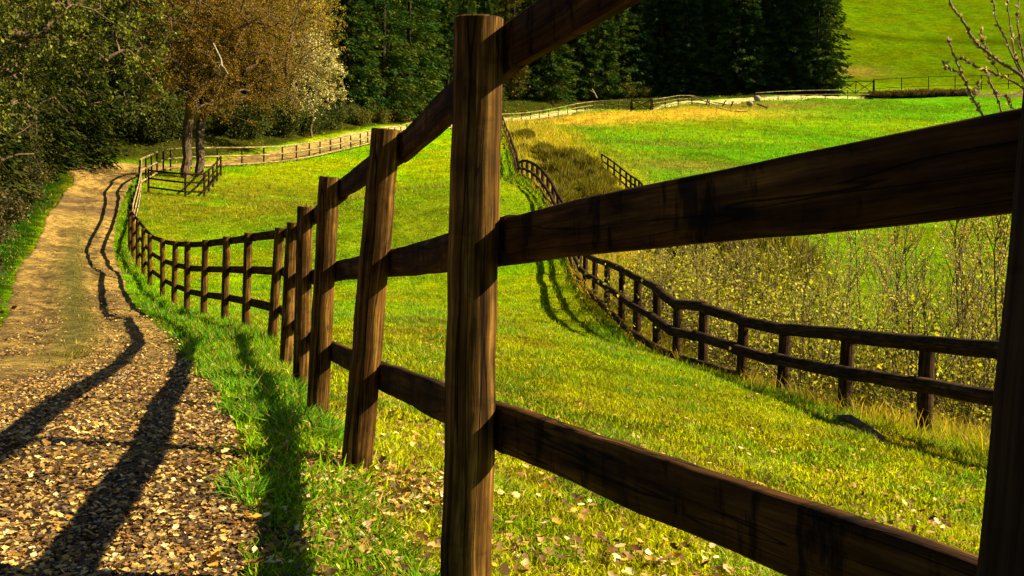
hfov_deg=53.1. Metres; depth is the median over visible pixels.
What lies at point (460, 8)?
spruce
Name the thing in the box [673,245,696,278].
sapling
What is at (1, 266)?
bramble
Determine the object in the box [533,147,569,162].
broom shrub
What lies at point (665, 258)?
sapling
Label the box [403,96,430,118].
hedge bush
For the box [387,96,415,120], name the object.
hedge bush
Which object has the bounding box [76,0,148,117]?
spruce
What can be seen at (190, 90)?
spruce
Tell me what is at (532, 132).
broom shrub
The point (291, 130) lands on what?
hedge bush
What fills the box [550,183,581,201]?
broom shrub
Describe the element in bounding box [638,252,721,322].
gully shrub
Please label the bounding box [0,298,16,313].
bramble
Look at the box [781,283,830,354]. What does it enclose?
sapling
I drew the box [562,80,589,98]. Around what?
hedge bush
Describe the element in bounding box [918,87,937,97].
scrub clump
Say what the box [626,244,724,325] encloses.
gully shrub
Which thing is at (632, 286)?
gully shrub
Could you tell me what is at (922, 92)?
scrub clump
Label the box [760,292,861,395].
gully shrub
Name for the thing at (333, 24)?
spruce
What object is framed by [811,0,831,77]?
spruce
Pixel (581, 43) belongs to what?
spruce
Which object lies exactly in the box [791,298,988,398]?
gully shrub
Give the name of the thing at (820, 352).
gully shrub
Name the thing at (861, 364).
gully shrub
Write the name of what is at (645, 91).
hedge bush
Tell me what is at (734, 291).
sapling
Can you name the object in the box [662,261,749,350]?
gully shrub
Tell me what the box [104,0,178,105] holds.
spruce
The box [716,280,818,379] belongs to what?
gully shrub
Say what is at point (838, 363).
sapling
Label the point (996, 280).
sapling
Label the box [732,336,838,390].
gully shrub
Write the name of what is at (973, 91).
scrub clump
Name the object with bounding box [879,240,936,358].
sapling
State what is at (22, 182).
spruce
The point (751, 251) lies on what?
sapling
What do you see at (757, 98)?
stone
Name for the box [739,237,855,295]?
broom shrub
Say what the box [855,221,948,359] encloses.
sapling
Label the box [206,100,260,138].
hedge bush
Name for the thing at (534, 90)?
hedge bush
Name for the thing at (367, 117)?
hedge bush
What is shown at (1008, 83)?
meadow fence
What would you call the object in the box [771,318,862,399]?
gully shrub
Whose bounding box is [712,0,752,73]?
spruce
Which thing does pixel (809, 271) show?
sapling
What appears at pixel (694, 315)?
gully shrub
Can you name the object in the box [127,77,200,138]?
hedge bush
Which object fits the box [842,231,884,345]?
sapling
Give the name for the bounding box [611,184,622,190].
broom shrub
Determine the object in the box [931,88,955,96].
scrub clump
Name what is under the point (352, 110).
hedge bush
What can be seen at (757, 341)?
gully shrub
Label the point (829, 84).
spruce
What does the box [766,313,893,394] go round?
gully shrub
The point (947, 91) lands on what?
scrub clump
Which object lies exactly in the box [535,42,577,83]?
spruce
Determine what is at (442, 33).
spruce
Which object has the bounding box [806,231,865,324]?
sapling
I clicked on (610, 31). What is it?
spruce
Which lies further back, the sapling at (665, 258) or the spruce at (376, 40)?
the spruce at (376, 40)
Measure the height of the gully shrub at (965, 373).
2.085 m
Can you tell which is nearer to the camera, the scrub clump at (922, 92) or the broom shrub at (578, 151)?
the broom shrub at (578, 151)
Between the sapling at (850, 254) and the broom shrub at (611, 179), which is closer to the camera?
the sapling at (850, 254)
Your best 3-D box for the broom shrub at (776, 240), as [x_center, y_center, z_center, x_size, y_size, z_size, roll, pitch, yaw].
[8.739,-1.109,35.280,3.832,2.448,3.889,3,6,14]
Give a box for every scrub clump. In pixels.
[859,91,889,97]
[864,89,893,97]
[873,88,899,97]
[887,89,912,97]
[891,87,910,97]
[905,88,920,97]
[906,90,923,97]
[911,90,930,96]
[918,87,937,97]
[925,88,950,96]
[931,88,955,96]
[933,88,962,95]
[945,89,965,95]
[951,88,981,95]
[951,89,975,95]
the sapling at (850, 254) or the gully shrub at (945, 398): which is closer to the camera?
the gully shrub at (945, 398)
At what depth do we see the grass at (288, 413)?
4.29 m
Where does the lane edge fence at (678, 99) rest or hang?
on the ground at (906, 42)
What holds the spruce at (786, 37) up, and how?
on the ground at (906, 42)
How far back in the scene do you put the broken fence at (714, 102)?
133.95 m
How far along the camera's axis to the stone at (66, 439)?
3.96 m
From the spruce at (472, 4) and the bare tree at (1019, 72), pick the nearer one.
the bare tree at (1019, 72)
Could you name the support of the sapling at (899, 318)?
on the ground at (906, 42)
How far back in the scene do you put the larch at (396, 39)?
113.03 m
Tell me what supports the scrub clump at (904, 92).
on the ground at (906, 42)
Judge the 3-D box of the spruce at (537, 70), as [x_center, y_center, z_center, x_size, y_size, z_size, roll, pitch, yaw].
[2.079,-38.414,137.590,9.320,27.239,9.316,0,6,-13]
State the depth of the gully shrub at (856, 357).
14.71 m
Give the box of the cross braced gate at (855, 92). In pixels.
[837,80,874,93]
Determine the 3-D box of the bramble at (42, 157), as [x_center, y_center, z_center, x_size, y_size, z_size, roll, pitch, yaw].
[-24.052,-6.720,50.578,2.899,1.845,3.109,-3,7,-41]
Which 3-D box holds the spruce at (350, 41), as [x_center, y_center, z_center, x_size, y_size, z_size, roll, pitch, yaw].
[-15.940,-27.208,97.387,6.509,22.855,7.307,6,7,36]
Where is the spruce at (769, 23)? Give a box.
[740,0,795,93]
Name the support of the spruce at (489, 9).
on the ground at (906, 42)
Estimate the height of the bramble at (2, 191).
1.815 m
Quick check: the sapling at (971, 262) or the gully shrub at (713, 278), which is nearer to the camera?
the sapling at (971, 262)
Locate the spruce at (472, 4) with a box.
[449,0,476,75]
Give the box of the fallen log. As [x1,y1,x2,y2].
[832,414,885,440]
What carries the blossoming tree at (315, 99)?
on the ground at (906, 42)
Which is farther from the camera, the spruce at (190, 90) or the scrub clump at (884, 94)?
the scrub clump at (884, 94)
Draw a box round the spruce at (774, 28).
[740,3,792,72]
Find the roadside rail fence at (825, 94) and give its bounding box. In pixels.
[755,89,869,101]
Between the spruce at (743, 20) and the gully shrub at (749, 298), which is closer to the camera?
the gully shrub at (749, 298)
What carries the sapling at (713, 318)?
on the ground at (906, 42)
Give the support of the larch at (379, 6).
on the ground at (906, 42)
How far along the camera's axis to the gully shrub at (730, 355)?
19.14 m
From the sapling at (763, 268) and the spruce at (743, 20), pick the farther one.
the spruce at (743, 20)
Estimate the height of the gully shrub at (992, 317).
2.436 m
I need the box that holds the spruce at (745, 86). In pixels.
[703,0,773,95]
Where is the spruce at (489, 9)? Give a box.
[475,0,507,100]
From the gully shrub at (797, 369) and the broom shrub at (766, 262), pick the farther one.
the broom shrub at (766, 262)
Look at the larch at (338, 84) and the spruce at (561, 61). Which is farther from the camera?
the spruce at (561, 61)
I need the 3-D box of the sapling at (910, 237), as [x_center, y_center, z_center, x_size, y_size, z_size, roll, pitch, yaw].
[6.460,0.813,17.861,1.846,4.818,1.715,1,6,-1]
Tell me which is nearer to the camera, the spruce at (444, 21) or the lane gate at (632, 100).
the spruce at (444, 21)
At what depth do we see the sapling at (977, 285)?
19.16 m
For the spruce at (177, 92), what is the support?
on the ground at (906, 42)
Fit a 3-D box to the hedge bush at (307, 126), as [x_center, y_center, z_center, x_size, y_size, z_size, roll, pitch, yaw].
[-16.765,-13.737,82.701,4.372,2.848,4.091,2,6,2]
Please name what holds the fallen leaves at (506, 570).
on the ground at (906, 42)
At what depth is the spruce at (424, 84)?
107.23 m
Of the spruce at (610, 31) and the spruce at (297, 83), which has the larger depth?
the spruce at (610, 31)
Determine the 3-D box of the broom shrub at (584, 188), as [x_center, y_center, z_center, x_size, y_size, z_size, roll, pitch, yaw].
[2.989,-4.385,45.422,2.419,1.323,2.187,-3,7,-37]
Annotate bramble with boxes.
[0,176,18,199]
[0,190,39,223]
[0,211,23,242]
[0,256,15,279]
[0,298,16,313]
[10,159,36,179]
[13,179,50,202]
[16,158,58,186]
[24,138,53,166]
[37,141,75,167]
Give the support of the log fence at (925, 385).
on the ground at (906, 42)
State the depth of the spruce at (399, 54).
102.71 m
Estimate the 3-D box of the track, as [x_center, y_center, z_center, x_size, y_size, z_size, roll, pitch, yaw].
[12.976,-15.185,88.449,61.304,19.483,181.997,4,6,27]
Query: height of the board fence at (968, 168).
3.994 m
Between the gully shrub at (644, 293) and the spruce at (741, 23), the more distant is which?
the spruce at (741, 23)
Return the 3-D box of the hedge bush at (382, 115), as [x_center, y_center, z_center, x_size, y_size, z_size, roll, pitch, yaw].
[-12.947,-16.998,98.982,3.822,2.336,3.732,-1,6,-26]
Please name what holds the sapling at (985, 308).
on the ground at (906, 42)
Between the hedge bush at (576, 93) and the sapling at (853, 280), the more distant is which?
the hedge bush at (576, 93)
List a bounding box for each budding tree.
[110,0,310,178]
[171,0,336,176]
[225,0,347,105]
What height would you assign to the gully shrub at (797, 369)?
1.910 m
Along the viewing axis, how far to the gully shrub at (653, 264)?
26.01 m
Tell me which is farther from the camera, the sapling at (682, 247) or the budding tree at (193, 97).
the budding tree at (193, 97)
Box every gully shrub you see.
[572,246,720,331]
[595,247,762,353]
[598,243,727,311]
[601,247,690,307]
[613,243,761,313]
[618,248,694,295]
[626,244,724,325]
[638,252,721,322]
[655,270,792,374]
[659,261,806,374]
[662,249,762,330]
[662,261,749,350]
[662,274,817,383]
[665,246,818,383]
[674,269,775,339]
[691,257,787,341]
[708,255,846,382]
[710,240,825,369]
[711,278,836,382]
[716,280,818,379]
[727,242,895,400]
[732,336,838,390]
[747,308,947,400]
[748,325,836,395]
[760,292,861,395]
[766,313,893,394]
[771,268,980,415]
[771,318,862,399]
[789,304,936,410]
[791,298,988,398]
[791,300,915,412]
[797,314,967,412]
[803,298,915,399]
[816,254,998,425]
[825,327,994,414]
[858,349,938,411]
[859,293,999,428]
[860,311,994,427]
[874,280,999,434]
[876,357,987,425]
[877,321,995,440]
[889,312,998,439]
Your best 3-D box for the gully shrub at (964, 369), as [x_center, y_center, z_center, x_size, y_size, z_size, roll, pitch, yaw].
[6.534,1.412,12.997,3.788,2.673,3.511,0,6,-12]
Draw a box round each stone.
[49,438,74,445]
[754,95,760,101]
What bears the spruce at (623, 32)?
on the ground at (906, 42)
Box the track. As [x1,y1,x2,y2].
[0,93,1022,575]
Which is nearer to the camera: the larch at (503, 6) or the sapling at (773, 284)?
the sapling at (773, 284)
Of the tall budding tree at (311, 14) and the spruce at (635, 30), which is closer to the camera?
the tall budding tree at (311, 14)
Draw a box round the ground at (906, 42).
[0,0,1023,575]
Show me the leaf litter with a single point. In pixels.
(234, 566)
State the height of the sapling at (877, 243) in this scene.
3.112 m
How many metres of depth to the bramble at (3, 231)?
31.07 m
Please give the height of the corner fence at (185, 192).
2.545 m
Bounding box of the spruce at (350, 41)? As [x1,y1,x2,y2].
[317,0,383,122]
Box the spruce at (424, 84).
[373,0,451,118]
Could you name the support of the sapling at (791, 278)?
on the ground at (906, 42)
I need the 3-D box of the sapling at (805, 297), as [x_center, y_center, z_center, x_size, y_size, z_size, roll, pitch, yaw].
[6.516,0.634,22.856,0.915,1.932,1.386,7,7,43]
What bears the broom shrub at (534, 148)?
on the ground at (906, 42)
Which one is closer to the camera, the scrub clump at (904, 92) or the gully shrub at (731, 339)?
the gully shrub at (731, 339)
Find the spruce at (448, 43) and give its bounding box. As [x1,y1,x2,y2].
[431,0,456,92]
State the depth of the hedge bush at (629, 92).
144.02 m
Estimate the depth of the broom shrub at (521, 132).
87.78 m
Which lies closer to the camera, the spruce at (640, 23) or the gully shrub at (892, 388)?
the gully shrub at (892, 388)
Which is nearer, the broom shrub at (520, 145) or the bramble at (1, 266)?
the bramble at (1, 266)
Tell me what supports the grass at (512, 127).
on the ground at (906, 42)
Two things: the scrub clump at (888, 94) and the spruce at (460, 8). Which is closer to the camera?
the spruce at (460, 8)
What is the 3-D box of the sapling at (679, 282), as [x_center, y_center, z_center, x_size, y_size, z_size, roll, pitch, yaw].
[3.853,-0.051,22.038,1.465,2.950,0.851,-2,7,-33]
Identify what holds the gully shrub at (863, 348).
on the ground at (906, 42)
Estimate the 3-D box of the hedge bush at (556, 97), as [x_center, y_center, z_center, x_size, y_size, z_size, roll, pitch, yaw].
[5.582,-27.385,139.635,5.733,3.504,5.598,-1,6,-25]
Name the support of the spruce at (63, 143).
on the ground at (906, 42)
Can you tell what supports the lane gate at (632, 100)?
on the ground at (906, 42)
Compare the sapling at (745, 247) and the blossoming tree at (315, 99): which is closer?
the sapling at (745, 247)
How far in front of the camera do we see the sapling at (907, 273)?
23.57 m
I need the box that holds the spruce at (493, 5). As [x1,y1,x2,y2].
[474,0,506,95]
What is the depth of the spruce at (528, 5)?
144.53 m
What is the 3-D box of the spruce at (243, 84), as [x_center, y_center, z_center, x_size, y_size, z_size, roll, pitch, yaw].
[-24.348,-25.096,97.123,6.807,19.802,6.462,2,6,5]
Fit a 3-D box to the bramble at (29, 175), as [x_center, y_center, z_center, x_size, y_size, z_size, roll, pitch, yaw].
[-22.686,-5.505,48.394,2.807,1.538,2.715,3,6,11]
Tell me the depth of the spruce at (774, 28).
154.20 m
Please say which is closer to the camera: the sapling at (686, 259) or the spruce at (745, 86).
the sapling at (686, 259)
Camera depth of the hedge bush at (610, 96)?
143.53 m
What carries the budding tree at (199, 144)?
on the ground at (906, 42)
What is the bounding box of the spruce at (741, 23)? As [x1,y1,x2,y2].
[731,1,763,70]
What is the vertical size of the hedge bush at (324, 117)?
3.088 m
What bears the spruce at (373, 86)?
on the ground at (906, 42)
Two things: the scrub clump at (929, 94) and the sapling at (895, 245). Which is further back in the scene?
the scrub clump at (929, 94)
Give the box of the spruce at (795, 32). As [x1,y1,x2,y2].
[787,0,820,88]
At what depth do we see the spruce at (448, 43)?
118.83 m
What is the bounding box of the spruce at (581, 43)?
[560,23,610,99]
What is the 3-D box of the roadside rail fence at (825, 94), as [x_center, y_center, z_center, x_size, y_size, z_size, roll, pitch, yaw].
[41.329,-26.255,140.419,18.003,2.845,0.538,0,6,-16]
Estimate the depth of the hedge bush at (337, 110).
88.41 m
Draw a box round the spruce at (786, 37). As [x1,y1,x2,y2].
[762,0,823,94]
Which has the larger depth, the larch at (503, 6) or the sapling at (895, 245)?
the larch at (503, 6)
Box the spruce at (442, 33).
[413,0,459,86]
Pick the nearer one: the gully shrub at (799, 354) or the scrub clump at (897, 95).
the gully shrub at (799, 354)
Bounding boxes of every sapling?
[634,254,666,299]
[652,246,681,274]
[662,243,722,327]
[663,243,719,321]
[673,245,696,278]
[684,243,747,302]
[695,290,739,355]
[712,241,767,339]
[713,241,747,319]
[718,254,751,308]
[728,239,759,308]
[736,239,764,309]
[737,261,756,296]
[749,251,841,352]
[755,238,795,345]
[758,244,786,314]
[758,271,811,350]
[770,234,838,377]
[771,234,826,322]
[779,255,804,313]
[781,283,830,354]
[782,275,821,351]
[792,257,861,395]
[805,228,881,322]
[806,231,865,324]
[809,230,885,355]
[812,326,898,390]
[814,268,898,351]
[822,272,862,324]
[825,223,948,364]
[834,244,931,367]
[835,306,956,401]
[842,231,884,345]
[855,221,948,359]
[859,231,914,322]
[860,226,953,413]
[868,287,920,369]
[874,273,932,367]
[877,238,956,378]
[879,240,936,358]
[893,241,930,350]
[896,217,1004,369]
[897,297,949,371]
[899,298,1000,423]
[915,218,1009,384]
[921,224,1008,380]
[922,221,990,379]
[933,216,1007,384]
[940,214,1011,385]
[942,247,1007,370]
[944,223,1008,380]
[949,291,1001,365]
[954,246,998,427]
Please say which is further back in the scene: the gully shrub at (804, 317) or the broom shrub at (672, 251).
the broom shrub at (672, 251)
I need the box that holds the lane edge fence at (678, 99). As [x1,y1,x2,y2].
[652,95,709,109]
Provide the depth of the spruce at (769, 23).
148.50 m
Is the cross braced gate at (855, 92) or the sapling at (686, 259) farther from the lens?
the cross braced gate at (855, 92)
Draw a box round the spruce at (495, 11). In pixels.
[493,0,527,19]
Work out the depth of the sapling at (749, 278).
23.97 m
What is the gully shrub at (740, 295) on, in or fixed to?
on the ground at (906, 42)
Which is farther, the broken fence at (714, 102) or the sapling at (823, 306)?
the broken fence at (714, 102)
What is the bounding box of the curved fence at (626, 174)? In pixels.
[601,154,642,188]
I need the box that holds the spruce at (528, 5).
[520,0,568,79]
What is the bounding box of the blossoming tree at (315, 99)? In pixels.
[274,28,352,137]
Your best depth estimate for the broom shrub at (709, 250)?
36.31 m
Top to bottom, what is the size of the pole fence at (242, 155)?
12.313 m
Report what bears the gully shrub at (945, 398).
on the ground at (906, 42)
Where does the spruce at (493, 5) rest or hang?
on the ground at (906, 42)
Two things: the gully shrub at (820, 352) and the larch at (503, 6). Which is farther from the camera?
the larch at (503, 6)
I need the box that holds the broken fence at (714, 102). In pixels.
[691,96,733,106]
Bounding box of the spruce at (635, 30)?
[619,0,657,70]
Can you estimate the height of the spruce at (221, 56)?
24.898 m
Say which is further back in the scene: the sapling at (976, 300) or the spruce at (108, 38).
the spruce at (108, 38)
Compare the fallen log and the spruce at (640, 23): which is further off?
the spruce at (640, 23)
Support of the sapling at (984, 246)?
on the ground at (906, 42)
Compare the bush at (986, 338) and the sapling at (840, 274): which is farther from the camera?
the sapling at (840, 274)
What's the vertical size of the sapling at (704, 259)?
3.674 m
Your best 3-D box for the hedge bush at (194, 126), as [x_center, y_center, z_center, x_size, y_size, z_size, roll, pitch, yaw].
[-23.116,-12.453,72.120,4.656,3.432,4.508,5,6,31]
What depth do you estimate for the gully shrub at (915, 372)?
13.37 m
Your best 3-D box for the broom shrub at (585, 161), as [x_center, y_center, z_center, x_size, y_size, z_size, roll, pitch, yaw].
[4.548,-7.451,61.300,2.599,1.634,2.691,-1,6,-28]
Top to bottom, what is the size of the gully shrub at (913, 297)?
2.832 m
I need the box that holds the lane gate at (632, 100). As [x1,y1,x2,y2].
[631,99,651,109]
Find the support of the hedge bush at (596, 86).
on the ground at (906, 42)
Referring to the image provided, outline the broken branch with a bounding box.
[212,43,227,74]
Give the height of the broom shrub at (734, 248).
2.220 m
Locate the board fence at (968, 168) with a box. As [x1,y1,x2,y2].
[128,0,1023,575]
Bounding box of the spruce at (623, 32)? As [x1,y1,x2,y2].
[597,8,642,93]
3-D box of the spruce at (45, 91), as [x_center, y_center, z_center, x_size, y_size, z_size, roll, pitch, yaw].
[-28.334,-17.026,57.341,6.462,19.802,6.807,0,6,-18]
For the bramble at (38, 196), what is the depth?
44.29 m
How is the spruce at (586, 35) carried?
on the ground at (906, 42)
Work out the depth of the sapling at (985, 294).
19.82 m
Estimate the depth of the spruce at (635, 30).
152.27 m
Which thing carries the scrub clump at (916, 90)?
on the ground at (906, 42)
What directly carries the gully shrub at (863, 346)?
on the ground at (906, 42)
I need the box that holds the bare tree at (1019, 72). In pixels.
[941,0,1023,115]
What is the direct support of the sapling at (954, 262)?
on the ground at (906, 42)
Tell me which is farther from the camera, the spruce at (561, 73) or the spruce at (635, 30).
the spruce at (635, 30)
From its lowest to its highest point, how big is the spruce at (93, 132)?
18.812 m
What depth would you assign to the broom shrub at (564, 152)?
64.36 m
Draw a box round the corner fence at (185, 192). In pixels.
[147,156,221,196]
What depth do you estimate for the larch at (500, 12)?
145.95 m
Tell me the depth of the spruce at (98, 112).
66.08 m
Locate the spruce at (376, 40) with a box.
[340,0,398,94]
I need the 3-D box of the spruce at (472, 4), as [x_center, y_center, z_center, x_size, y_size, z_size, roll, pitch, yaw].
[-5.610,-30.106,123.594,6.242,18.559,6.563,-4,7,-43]
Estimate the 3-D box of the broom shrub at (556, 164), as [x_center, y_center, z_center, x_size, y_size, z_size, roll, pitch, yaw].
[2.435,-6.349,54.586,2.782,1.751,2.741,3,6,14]
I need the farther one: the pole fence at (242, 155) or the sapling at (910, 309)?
the pole fence at (242, 155)
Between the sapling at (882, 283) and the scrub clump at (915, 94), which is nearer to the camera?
the sapling at (882, 283)
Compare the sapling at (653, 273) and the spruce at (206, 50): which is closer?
the sapling at (653, 273)
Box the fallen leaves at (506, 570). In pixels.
[171,313,985,575]
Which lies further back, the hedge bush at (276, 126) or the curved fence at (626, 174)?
the hedge bush at (276, 126)
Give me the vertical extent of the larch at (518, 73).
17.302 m
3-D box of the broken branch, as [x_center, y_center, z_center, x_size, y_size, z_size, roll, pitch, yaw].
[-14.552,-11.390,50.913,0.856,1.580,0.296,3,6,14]
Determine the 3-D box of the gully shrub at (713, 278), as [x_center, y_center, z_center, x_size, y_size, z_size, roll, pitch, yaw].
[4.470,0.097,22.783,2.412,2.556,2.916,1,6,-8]
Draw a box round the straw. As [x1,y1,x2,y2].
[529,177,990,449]
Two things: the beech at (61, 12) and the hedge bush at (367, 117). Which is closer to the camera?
the beech at (61, 12)
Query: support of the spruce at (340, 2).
on the ground at (906, 42)
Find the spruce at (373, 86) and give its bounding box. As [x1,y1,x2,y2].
[322,0,390,114]
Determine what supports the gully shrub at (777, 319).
on the ground at (906, 42)
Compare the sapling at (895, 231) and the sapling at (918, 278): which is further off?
the sapling at (895, 231)
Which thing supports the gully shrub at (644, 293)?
on the ground at (906, 42)
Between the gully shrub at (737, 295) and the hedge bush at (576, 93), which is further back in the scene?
the hedge bush at (576, 93)
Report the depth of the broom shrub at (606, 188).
45.60 m
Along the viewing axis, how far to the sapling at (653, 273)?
24.62 m
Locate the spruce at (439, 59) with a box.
[405,0,450,99]
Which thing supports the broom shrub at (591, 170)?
on the ground at (906, 42)
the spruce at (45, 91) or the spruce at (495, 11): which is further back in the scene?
the spruce at (495, 11)
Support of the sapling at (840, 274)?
on the ground at (906, 42)
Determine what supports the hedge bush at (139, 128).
on the ground at (906, 42)
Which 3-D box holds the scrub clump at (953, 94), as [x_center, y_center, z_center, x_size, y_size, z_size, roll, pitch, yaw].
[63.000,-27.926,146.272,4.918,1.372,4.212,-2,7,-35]
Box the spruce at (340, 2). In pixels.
[323,0,387,84]
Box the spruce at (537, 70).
[502,0,560,98]
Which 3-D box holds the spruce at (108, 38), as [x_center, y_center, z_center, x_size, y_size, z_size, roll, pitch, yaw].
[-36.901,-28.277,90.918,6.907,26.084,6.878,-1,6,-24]
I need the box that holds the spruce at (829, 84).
[786,0,854,96]
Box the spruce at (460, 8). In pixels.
[447,0,469,40]
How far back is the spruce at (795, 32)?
155.10 m
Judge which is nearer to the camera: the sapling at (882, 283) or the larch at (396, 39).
the sapling at (882, 283)
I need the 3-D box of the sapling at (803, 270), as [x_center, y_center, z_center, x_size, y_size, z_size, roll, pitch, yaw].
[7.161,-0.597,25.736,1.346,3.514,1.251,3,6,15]
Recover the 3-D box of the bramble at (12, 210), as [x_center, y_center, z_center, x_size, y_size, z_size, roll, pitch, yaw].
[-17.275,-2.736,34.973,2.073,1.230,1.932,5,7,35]
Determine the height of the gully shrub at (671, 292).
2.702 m
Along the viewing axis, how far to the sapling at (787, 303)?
22.07 m
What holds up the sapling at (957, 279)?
on the ground at (906, 42)
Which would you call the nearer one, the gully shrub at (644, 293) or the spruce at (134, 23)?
the gully shrub at (644, 293)
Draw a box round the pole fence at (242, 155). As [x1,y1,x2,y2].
[139,100,630,181]
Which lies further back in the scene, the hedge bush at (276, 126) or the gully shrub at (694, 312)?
the hedge bush at (276, 126)
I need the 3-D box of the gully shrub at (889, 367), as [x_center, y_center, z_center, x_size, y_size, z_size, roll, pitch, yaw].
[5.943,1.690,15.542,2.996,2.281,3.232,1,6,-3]
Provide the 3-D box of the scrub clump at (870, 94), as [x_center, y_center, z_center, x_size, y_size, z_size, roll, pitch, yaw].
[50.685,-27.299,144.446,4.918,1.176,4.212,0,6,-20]
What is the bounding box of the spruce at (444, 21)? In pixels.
[388,0,452,92]
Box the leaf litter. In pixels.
[0,218,261,575]
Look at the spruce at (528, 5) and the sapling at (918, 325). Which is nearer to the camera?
the sapling at (918, 325)
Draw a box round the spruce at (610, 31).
[580,16,625,98]
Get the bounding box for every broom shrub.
[507,129,532,139]
[516,142,529,150]
[520,127,536,137]
[528,140,556,153]
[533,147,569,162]
[534,152,582,176]
[545,167,588,186]
[548,144,578,163]
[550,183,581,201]
[556,176,602,198]
[561,145,591,158]
[570,151,606,171]
[580,165,610,178]
[580,176,617,195]
[584,173,613,187]
[589,171,620,186]
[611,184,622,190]
[643,244,709,265]
[685,239,748,270]
[695,239,764,268]
[706,242,805,304]
[710,235,817,265]
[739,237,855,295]
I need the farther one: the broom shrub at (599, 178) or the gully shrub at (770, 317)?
the broom shrub at (599, 178)
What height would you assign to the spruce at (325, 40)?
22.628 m
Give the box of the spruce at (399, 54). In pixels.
[346,0,424,117]
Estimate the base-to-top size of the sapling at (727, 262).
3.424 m
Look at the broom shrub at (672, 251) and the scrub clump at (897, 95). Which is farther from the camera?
the scrub clump at (897, 95)
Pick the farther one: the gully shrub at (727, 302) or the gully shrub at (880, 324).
the gully shrub at (727, 302)
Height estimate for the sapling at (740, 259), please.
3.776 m
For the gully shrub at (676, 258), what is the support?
on the ground at (906, 42)
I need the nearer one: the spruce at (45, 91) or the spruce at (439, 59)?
the spruce at (45, 91)
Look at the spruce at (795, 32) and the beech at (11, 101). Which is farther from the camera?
the spruce at (795, 32)
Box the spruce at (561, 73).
[528,43,578,102]
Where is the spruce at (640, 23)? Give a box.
[608,0,657,97]
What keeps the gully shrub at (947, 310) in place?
on the ground at (906, 42)
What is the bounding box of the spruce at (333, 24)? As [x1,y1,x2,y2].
[317,0,371,78]
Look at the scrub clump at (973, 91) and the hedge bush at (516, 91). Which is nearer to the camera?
the hedge bush at (516, 91)
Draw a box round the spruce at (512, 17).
[509,0,532,80]
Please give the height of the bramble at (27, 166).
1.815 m
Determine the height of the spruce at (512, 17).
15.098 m
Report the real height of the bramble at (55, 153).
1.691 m
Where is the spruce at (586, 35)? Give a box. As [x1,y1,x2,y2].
[572,22,609,77]
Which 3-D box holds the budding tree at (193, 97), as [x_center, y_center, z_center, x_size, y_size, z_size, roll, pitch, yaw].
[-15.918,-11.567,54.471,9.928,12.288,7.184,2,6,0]
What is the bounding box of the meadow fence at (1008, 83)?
[874,74,1016,89]
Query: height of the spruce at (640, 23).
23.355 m
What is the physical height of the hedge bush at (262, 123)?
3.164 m
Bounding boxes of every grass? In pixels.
[18,76,1019,268]
[186,357,986,575]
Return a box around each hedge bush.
[107,89,182,141]
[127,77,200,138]
[145,89,220,133]
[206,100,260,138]
[229,100,280,137]
[249,98,292,135]
[264,92,312,136]
[279,102,327,133]
[305,96,340,132]
[318,95,350,128]
[337,101,366,123]
[349,105,374,124]
[363,102,398,122]
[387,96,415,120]
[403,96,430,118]
[502,72,533,97]
[521,82,547,98]
[533,79,574,98]
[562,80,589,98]
[576,81,608,98]
[603,85,623,98]
[618,82,641,97]
[636,85,654,96]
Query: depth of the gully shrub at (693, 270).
24.54 m
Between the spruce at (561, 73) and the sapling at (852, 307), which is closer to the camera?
the sapling at (852, 307)
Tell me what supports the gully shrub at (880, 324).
on the ground at (906, 42)
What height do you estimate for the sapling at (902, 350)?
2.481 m
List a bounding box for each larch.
[312,1,342,99]
[360,0,401,92]
[380,2,412,90]
[493,0,511,21]
[496,0,512,24]
[503,0,529,99]
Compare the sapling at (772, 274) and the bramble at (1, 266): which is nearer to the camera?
the bramble at (1, 266)
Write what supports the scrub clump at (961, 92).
on the ground at (906, 42)
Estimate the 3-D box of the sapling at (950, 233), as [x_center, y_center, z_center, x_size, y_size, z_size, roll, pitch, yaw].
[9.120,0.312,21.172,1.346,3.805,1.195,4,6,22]
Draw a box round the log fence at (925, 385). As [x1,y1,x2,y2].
[502,116,998,437]
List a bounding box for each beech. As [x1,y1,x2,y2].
[0,0,76,185]
[0,0,191,151]

